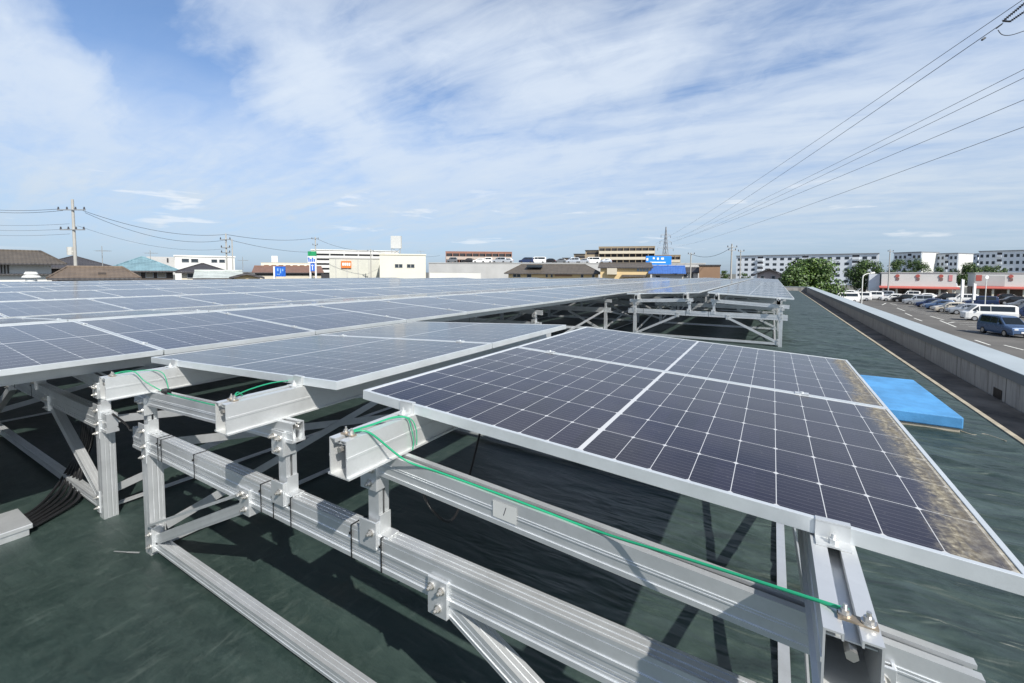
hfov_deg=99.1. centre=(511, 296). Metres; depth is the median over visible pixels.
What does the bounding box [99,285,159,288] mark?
solar panel
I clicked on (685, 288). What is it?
solar panel
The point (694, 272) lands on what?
house
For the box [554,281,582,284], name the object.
solar panel
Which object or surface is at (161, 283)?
solar panel
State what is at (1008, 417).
roof gutter
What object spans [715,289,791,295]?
solar panel
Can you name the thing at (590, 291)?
solar panel
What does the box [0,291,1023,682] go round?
roof
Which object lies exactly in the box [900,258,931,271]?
tree
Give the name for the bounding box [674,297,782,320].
support frame
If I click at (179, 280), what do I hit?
solar panel
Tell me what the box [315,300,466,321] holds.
solar panel
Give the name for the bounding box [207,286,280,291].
solar panel
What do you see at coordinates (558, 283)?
solar panel
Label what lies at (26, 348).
solar panel
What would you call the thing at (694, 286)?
solar panel
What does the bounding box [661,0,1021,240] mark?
power line
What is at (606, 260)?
parked car
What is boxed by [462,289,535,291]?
solar panel
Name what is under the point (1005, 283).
shop
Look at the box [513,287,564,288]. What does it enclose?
solar panel
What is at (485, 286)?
solar panel
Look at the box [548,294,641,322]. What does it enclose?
support frame
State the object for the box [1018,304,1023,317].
parked car
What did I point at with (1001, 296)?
parked car
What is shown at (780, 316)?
support frame
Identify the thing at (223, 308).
solar panel
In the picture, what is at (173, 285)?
solar panel
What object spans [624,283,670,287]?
solar panel
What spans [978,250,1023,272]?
apartment building
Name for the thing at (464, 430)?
support frame
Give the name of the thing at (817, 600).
earth wire
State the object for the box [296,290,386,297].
solar panel
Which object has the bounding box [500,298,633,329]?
support frame
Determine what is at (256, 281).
solar panel
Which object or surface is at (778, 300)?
mounting rail
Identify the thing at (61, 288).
solar panel
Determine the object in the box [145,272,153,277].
window
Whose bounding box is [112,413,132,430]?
power cable
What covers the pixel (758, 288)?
solar panel
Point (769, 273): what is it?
house
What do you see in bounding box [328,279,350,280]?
solar panel
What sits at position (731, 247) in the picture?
utility pole
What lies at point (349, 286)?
solar panel
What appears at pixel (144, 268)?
house
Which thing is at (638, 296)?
mounting rail
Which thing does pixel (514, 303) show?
solar panel
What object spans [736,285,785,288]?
solar panel
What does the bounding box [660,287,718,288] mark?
solar panel
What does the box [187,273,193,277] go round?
window
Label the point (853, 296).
parked car
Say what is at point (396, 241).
roof sign
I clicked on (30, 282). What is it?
solar panel
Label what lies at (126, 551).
loose strip
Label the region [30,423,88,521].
power cable
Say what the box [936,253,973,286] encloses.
apartment building
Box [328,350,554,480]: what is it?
mounting rail
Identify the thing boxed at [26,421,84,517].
power cable
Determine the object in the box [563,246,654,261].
apartment building
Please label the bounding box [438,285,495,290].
solar panel
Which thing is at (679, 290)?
solar panel
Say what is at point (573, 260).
parked car
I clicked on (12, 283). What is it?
solar panel
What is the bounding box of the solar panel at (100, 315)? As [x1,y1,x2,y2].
[16,310,207,320]
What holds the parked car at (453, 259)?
on the parking deck
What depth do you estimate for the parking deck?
130.47 m
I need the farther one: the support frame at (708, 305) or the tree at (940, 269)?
the tree at (940, 269)
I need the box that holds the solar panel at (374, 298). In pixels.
[305,297,418,300]
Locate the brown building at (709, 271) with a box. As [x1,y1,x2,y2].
[699,265,720,277]
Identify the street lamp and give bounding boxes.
[861,272,874,303]
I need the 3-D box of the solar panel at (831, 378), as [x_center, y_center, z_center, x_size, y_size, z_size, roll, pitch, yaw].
[1.055,0.364,2.670,1.722,0.034,1.134,6,5,31]
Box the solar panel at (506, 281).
[491,280,518,282]
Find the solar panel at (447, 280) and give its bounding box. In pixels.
[434,279,460,280]
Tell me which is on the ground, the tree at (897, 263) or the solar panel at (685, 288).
the tree at (897, 263)
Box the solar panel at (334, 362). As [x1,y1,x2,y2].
[151,335,491,389]
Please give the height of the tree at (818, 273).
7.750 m
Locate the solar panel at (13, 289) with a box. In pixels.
[0,287,54,291]
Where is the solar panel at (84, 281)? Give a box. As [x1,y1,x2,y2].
[64,281,103,282]
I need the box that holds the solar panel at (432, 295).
[357,294,458,297]
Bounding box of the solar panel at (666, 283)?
[646,282,685,285]
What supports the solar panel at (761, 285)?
on the mounting rail at (718, 296)
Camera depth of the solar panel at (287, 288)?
12.80 m
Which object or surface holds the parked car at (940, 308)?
on the parking lot
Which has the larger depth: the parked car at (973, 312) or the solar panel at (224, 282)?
the parked car at (973, 312)
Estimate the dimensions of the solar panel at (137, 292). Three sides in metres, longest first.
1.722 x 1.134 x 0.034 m
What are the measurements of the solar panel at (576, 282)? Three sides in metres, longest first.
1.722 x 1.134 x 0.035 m
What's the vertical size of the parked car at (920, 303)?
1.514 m
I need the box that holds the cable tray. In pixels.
[0,509,32,544]
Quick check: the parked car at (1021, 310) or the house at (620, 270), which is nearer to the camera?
the parked car at (1021, 310)
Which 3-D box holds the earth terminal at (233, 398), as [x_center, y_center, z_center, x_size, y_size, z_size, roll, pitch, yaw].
[-1.062,0.384,1.663,0.052,0.022,0.023,2,4,31]
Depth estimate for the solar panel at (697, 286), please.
15.21 m
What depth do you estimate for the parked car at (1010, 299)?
78.53 m
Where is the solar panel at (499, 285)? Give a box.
[474,284,529,287]
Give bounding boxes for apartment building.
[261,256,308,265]
[445,251,511,262]
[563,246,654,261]
[655,255,680,262]
[736,253,879,284]
[894,252,939,271]
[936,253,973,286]
[973,253,978,267]
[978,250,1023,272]
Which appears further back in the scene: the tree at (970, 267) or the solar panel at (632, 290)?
the tree at (970, 267)
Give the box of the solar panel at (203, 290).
[159,287,239,293]
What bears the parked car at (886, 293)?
on the parking lot
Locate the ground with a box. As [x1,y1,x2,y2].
[173,272,966,293]
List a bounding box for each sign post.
[960,279,964,301]
[972,283,975,302]
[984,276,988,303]
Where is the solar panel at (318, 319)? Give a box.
[218,305,405,333]
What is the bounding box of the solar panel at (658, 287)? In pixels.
[614,284,664,288]
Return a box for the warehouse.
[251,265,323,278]
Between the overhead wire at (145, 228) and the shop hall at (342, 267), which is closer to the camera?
the overhead wire at (145, 228)
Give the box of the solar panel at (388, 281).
[376,280,401,282]
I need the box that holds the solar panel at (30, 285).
[4,283,61,286]
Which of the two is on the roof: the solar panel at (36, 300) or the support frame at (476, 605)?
the support frame at (476, 605)
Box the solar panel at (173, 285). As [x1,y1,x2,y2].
[148,284,201,287]
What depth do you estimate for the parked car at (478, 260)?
135.99 m
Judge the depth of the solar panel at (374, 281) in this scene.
20.73 m
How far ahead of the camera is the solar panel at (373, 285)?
15.78 m
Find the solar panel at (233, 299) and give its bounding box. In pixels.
[177,293,289,304]
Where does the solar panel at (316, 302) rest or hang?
on the rail
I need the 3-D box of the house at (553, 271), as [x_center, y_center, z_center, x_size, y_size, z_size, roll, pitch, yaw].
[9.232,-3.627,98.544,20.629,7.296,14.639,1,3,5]
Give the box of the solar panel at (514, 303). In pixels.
[433,294,543,307]
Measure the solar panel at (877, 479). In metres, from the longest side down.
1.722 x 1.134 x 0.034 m
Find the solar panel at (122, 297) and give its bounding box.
[83,295,168,298]
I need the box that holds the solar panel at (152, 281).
[132,280,171,281]
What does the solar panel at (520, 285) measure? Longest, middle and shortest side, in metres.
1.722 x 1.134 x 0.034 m
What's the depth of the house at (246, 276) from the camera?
37.92 m
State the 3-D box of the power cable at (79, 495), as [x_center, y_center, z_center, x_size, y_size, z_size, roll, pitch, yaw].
[-3.072,1.122,3.018,0.194,0.571,0.839,-2,4,-29]
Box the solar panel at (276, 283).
[260,282,302,284]
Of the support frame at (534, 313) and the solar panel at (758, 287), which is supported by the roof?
the support frame at (534, 313)
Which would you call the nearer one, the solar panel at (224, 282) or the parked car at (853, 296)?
the solar panel at (224, 282)
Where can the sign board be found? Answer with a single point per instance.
(278, 271)
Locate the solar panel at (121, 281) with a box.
[102,280,137,281]
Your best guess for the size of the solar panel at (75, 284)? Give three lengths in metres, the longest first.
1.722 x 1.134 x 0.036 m
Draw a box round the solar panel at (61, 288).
[43,286,109,290]
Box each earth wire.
[115,370,242,405]
[116,370,168,387]
[235,380,287,396]
[349,416,413,450]
[354,429,848,608]
[356,416,416,444]
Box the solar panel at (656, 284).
[633,283,675,286]
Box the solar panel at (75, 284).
[53,283,106,285]
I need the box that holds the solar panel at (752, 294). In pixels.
[708,290,793,299]
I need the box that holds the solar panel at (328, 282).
[316,281,351,283]
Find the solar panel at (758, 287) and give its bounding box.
[730,285,786,289]
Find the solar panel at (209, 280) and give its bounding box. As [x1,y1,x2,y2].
[195,279,222,280]
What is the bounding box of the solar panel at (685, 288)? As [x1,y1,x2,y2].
[653,288,714,289]
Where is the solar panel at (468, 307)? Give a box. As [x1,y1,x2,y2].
[379,297,510,313]
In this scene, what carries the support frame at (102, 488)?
on the roof
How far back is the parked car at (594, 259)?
135.99 m
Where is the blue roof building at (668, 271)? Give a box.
[648,265,685,278]
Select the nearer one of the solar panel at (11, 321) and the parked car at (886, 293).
the solar panel at (11, 321)
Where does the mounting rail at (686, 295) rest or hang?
on the support frame
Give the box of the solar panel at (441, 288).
[409,286,475,291]
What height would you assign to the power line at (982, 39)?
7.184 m
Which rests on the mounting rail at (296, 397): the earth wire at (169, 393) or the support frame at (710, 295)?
the earth wire at (169, 393)
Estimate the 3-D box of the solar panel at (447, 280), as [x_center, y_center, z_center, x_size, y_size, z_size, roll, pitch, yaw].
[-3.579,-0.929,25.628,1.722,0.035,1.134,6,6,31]
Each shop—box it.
[867,272,959,294]
[967,273,1023,296]
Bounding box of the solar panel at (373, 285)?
[353,283,403,286]
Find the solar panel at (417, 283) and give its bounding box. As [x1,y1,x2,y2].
[402,282,439,285]
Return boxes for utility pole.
[57,199,85,265]
[220,233,233,269]
[368,249,372,277]
[688,252,694,277]
[727,244,736,278]
[738,250,743,277]
[887,250,893,290]
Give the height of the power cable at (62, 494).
0.567 m
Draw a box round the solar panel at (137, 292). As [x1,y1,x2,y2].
[94,289,187,296]
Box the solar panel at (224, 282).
[206,281,243,282]
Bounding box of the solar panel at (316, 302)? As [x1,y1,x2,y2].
[239,300,368,304]
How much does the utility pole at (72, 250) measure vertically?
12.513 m
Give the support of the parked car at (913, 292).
on the parking lot
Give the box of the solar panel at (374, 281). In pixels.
[358,281,391,282]
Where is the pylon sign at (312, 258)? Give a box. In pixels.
[308,251,316,277]
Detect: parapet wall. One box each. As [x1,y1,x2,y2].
[784,286,806,291]
[806,287,1023,413]
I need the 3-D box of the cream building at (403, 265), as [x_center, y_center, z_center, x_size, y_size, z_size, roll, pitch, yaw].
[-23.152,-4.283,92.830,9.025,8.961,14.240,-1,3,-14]
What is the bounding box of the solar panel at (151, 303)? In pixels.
[90,296,222,309]
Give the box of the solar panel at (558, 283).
[537,282,579,284]
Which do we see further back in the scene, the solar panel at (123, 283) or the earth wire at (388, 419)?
the solar panel at (123, 283)
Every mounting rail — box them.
[0,280,719,385]
[99,334,346,400]
[215,333,550,435]
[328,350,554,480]
[634,293,662,298]
[683,279,750,298]
[714,292,727,299]
[775,297,780,304]
[795,391,885,682]
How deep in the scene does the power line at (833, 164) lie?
41.31 m
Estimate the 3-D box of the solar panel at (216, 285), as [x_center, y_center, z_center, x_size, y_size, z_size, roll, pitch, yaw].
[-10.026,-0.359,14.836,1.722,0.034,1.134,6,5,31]
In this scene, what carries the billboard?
on the ground
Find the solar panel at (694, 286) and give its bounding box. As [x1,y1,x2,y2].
[675,285,725,286]
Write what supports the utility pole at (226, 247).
on the ground
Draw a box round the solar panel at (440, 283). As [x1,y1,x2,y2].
[418,282,462,284]
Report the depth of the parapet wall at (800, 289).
40.62 m
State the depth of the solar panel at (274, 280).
20.98 m
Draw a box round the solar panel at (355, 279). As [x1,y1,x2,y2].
[341,279,369,280]
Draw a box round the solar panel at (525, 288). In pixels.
[496,288,550,289]
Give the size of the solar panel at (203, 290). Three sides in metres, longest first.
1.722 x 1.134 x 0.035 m
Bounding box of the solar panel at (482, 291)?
[446,290,515,292]
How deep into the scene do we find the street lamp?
56.03 m
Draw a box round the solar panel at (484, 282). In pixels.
[469,281,499,282]
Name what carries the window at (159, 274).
in the house at (144, 268)
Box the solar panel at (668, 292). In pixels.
[627,290,704,293]
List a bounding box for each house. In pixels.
[0,249,66,281]
[45,266,141,280]
[51,256,110,280]
[114,256,178,279]
[174,263,224,279]
[193,270,242,279]
[229,273,264,278]
[504,264,599,278]
[598,262,652,278]
[682,267,698,278]
[753,268,781,278]
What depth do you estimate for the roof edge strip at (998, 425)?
5.75 m
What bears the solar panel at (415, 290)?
on the rail
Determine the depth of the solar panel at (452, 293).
9.72 m
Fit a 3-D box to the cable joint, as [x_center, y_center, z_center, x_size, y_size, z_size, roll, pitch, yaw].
[-1.820,0.499,2.301,0.055,0.024,0.030,2,4,31]
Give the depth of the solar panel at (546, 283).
18.67 m
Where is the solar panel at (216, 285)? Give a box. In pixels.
[189,283,237,286]
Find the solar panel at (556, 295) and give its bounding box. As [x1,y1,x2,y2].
[501,290,588,300]
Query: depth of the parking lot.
47.22 m
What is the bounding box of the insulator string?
[1002,3,1023,21]
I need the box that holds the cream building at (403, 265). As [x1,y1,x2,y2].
[379,253,425,277]
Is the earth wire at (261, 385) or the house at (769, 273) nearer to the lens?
the earth wire at (261, 385)
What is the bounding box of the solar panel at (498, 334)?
[319,321,565,347]
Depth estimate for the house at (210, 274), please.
41.20 m
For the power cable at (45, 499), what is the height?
0.566 m
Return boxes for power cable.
[24,421,82,515]
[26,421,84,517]
[28,423,86,519]
[29,425,94,530]
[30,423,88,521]
[32,425,89,523]
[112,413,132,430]
[422,434,480,522]
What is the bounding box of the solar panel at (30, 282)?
[23,281,66,283]
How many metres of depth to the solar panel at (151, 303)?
6.81 m
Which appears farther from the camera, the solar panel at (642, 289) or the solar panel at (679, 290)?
the solar panel at (642, 289)
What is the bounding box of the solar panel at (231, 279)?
[215,279,247,280]
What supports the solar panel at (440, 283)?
on the rail
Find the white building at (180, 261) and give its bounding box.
[146,255,234,279]
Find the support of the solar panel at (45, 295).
on the rail
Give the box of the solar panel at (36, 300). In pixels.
[0,298,82,301]
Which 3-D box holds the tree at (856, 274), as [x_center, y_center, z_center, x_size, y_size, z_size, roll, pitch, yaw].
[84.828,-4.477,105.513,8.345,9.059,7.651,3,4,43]
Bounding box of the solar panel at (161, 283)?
[140,282,183,283]
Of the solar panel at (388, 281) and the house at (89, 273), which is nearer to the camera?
the solar panel at (388, 281)
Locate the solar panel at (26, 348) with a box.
[0,321,162,375]
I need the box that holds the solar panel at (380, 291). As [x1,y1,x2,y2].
[338,288,421,295]
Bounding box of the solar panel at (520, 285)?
[500,283,545,286]
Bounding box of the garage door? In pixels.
[555,274,571,275]
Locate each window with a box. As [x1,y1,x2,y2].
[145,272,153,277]
[157,272,165,277]
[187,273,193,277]
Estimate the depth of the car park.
122.81 m
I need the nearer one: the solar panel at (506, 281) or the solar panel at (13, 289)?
the solar panel at (13, 289)
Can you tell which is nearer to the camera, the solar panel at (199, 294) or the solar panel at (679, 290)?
the solar panel at (199, 294)
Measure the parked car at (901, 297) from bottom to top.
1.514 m
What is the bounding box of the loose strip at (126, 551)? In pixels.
[113,551,139,552]
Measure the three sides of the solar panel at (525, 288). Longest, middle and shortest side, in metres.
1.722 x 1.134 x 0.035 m
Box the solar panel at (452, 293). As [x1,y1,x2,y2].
[410,292,490,294]
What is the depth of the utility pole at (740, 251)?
73.84 m
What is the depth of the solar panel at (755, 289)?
13.32 m
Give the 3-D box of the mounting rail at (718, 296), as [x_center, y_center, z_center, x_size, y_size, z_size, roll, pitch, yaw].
[13.817,-0.816,25.282,0.094,0.161,35.810,2,4,31]
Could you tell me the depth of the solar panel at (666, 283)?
20.56 m
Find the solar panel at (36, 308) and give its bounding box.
[0,299,132,317]
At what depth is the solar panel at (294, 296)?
8.80 m
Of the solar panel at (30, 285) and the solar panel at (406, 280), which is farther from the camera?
the solar panel at (406, 280)
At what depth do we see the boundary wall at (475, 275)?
100.04 m
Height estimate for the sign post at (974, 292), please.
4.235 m
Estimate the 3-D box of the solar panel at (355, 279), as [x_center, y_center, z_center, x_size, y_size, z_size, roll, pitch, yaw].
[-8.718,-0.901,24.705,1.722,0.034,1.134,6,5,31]
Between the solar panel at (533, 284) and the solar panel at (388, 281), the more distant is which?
the solar panel at (388, 281)
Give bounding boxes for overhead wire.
[3,224,58,225]
[5,209,53,210]
[85,211,224,235]
[89,214,222,241]
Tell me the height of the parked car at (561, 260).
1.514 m
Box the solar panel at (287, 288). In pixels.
[251,285,320,290]
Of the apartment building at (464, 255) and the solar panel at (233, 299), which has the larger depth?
the apartment building at (464, 255)
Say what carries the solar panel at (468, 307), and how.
on the mounting rail at (56, 373)
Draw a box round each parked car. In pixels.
[446,257,457,262]
[461,258,473,262]
[473,258,483,262]
[483,257,491,262]
[492,257,505,262]
[519,257,532,262]
[531,257,545,262]
[544,258,554,262]
[555,258,565,262]
[566,257,579,262]
[578,259,589,262]
[586,257,599,262]
[600,259,611,261]
[837,292,859,301]
[855,292,871,300]
[869,291,883,299]
[880,294,901,301]
[882,291,893,295]
[890,294,911,301]
[902,295,934,303]
[903,291,920,294]
[913,298,942,306]
[919,293,936,296]
[922,300,955,308]
[931,302,963,311]
[935,293,959,299]
[945,303,973,314]
[946,294,978,301]
[960,304,1018,320]
[962,296,998,304]
[977,314,1023,336]
[996,294,1016,298]
[999,296,1023,303]
[1005,299,1023,305]
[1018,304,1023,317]
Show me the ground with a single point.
(849, 287)
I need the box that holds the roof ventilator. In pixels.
[22,272,39,280]
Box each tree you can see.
[720,270,729,278]
[741,272,750,277]
[778,265,808,286]
[783,258,848,296]
[843,259,884,291]
[886,259,904,271]
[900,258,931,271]
[933,265,948,271]
[951,262,982,286]
[982,265,1002,272]
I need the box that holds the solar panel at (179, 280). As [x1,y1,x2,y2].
[165,280,194,281]
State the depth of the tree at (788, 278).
57.17 m
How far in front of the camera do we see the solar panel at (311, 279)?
26.90 m
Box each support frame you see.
[0,364,391,519]
[132,391,985,682]
[444,309,603,332]
[455,428,505,441]
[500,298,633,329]
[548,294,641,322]
[581,295,662,314]
[606,298,675,308]
[628,298,789,346]
[655,293,785,330]
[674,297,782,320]
[691,294,776,312]
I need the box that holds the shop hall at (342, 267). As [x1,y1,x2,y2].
[329,257,379,277]
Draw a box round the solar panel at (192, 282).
[177,281,211,283]
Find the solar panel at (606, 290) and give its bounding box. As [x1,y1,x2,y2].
[565,287,631,293]
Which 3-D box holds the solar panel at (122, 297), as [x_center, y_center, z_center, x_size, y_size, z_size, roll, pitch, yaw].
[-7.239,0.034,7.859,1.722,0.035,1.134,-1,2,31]
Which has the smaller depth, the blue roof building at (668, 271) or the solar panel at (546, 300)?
the solar panel at (546, 300)
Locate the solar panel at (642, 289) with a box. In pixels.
[595,285,650,290]
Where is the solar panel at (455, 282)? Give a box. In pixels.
[441,281,473,283]
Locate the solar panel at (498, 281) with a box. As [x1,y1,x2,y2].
[484,280,515,282]
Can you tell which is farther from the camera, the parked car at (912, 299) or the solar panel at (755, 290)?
the parked car at (912, 299)
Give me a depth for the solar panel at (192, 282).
17.99 m
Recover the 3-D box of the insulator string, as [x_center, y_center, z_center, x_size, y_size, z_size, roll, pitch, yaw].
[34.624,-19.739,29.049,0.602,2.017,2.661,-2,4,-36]
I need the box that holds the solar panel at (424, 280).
[411,280,436,281]
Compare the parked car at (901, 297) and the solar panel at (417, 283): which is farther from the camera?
the parked car at (901, 297)
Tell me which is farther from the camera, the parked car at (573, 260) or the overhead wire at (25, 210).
the parked car at (573, 260)
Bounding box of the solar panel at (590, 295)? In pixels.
[524,289,605,297]
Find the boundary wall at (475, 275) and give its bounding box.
[429,272,480,278]
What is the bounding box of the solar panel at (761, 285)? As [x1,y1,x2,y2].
[737,283,783,286]
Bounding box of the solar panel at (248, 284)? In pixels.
[223,283,272,285]
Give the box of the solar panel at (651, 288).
[608,284,657,289]
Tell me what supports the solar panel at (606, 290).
on the rail
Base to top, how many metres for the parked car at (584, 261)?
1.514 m
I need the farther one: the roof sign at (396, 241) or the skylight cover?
the roof sign at (396, 241)
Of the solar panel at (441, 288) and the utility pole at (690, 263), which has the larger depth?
the utility pole at (690, 263)
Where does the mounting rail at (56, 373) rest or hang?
on the support frame
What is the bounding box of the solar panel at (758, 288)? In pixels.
[727,286,787,290]
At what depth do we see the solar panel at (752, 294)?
10.08 m
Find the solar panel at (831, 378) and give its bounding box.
[517,327,887,408]
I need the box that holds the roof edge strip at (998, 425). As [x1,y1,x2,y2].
[799,291,1023,444]
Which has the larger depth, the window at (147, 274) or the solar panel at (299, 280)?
the window at (147, 274)
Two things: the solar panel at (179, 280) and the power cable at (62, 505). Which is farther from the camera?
the solar panel at (179, 280)
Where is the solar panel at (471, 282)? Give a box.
[451,281,491,283]
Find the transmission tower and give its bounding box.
[657,227,672,254]
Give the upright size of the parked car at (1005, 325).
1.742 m
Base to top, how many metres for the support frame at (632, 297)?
1.014 m
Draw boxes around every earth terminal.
[227,394,238,401]
[341,426,356,436]
[837,602,878,631]
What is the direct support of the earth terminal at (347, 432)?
on the mounting rail at (358, 455)
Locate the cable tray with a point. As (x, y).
(15, 524)
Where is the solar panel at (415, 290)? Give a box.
[377,287,447,293]
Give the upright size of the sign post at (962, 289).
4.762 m
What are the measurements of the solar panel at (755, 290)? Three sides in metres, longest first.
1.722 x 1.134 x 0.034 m
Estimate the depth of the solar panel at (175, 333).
3.73 m
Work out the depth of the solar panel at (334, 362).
2.42 m
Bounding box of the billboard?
[646,256,671,264]
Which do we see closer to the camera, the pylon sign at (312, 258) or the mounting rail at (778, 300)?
the mounting rail at (778, 300)
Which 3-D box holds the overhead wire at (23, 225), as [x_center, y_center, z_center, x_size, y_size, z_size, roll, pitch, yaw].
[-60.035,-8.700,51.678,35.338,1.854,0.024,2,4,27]
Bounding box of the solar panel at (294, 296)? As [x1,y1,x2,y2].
[243,291,341,300]
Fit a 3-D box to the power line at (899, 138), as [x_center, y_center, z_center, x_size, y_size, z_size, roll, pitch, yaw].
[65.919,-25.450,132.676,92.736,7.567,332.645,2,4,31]
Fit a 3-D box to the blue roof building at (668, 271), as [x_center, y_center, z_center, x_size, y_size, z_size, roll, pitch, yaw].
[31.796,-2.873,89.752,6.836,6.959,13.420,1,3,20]
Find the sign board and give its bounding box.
[273,266,285,278]
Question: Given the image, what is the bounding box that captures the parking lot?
[858,298,1023,358]
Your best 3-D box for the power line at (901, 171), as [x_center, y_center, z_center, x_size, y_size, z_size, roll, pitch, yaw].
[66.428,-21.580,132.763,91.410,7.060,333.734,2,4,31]
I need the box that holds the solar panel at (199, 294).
[160,293,229,295]
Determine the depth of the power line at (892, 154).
45.70 m
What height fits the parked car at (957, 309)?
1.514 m
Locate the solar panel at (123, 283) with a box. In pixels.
[101,282,145,284]
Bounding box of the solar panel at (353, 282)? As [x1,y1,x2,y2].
[333,281,368,283]
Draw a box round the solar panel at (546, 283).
[527,282,563,285]
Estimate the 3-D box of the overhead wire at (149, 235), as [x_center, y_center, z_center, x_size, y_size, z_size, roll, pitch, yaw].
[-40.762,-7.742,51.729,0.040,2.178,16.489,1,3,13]
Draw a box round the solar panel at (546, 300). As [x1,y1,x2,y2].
[469,292,568,303]
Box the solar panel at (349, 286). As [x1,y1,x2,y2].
[322,284,378,288]
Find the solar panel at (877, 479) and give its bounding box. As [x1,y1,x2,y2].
[363,347,1023,595]
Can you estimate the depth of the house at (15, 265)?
46.82 m
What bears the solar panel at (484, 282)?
on the rail
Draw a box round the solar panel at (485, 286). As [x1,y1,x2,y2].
[457,284,512,288]
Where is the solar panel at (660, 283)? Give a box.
[639,282,680,285]
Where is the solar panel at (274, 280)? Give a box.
[257,280,291,281]
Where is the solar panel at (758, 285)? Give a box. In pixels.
[734,284,784,287]
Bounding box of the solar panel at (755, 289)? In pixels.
[723,287,787,291]
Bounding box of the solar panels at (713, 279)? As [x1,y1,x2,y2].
[298,277,780,282]
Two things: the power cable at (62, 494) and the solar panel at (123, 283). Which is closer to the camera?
the power cable at (62, 494)
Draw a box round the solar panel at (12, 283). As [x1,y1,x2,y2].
[0,282,26,283]
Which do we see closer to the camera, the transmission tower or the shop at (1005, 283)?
the shop at (1005, 283)
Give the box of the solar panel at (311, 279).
[303,278,322,279]
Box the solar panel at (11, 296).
[0,292,43,300]
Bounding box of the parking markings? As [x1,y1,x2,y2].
[882,303,1023,349]
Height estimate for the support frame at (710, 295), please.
1.014 m
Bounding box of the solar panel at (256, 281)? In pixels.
[237,280,265,282]
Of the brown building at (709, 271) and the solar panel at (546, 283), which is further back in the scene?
the brown building at (709, 271)
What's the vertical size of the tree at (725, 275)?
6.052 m
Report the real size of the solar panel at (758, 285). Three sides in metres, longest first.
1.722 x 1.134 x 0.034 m
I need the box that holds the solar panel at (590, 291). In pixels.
[551,288,619,295]
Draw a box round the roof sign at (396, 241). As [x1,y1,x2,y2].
[391,236,401,253]
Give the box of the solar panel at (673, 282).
[654,281,692,284]
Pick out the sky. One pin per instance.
(555, 129)
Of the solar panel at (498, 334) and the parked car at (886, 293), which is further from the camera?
the parked car at (886, 293)
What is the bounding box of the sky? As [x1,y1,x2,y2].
[0,0,1023,273]
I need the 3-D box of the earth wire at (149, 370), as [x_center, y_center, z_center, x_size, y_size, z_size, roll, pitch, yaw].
[-1.939,0.445,2.326,0.244,0.102,0.091,0,3,-11]
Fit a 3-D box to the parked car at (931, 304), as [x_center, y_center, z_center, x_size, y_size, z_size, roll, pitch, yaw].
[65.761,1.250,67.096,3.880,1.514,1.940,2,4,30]
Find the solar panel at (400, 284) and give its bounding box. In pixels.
[375,283,423,286]
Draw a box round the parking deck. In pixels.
[428,262,705,278]
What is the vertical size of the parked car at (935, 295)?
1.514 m
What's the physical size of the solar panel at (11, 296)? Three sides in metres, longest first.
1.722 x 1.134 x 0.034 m
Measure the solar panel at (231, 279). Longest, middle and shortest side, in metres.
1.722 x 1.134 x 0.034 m
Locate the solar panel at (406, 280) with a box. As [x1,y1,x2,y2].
[391,280,421,281]
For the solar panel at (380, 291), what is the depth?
10.77 m
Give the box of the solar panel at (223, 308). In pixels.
[155,304,301,311]
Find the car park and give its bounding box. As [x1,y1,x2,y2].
[311,249,398,277]
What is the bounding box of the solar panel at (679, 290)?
[645,289,710,290]
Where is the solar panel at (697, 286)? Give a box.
[668,286,722,287]
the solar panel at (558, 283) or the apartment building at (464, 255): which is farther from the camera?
the apartment building at (464, 255)
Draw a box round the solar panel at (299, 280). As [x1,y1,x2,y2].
[283,280,313,281]
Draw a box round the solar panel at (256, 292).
[213,291,284,293]
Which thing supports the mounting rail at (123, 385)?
on the support frame at (476, 605)
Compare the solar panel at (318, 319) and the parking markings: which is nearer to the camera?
the solar panel at (318, 319)
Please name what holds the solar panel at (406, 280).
on the rail
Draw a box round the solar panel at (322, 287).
[288,285,352,289]
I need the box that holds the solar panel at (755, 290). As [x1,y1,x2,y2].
[720,288,789,293]
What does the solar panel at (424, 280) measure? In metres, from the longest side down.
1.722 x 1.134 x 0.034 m
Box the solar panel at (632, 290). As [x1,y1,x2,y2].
[580,286,641,291]
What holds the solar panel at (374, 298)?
on the rail
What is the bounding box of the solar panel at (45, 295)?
[19,290,122,299]
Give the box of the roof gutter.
[802,292,1023,439]
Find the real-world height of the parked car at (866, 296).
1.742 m
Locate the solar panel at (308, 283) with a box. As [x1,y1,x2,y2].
[285,282,324,284]
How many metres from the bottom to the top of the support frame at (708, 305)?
1.014 m
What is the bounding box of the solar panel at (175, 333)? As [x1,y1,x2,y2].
[76,311,314,354]
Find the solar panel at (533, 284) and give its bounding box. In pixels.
[511,283,555,286]
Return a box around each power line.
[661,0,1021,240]
[679,23,1002,237]
[681,78,1022,238]
[687,127,1022,244]
[691,100,1022,235]
[699,69,1023,228]
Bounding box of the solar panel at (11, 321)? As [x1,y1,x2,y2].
[0,318,66,325]
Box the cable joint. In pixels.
[161,388,171,393]
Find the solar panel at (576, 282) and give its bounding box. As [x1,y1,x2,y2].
[557,281,596,283]
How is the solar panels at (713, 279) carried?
on the rail
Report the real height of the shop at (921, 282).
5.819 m
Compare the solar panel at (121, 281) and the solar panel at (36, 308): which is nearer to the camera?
the solar panel at (36, 308)

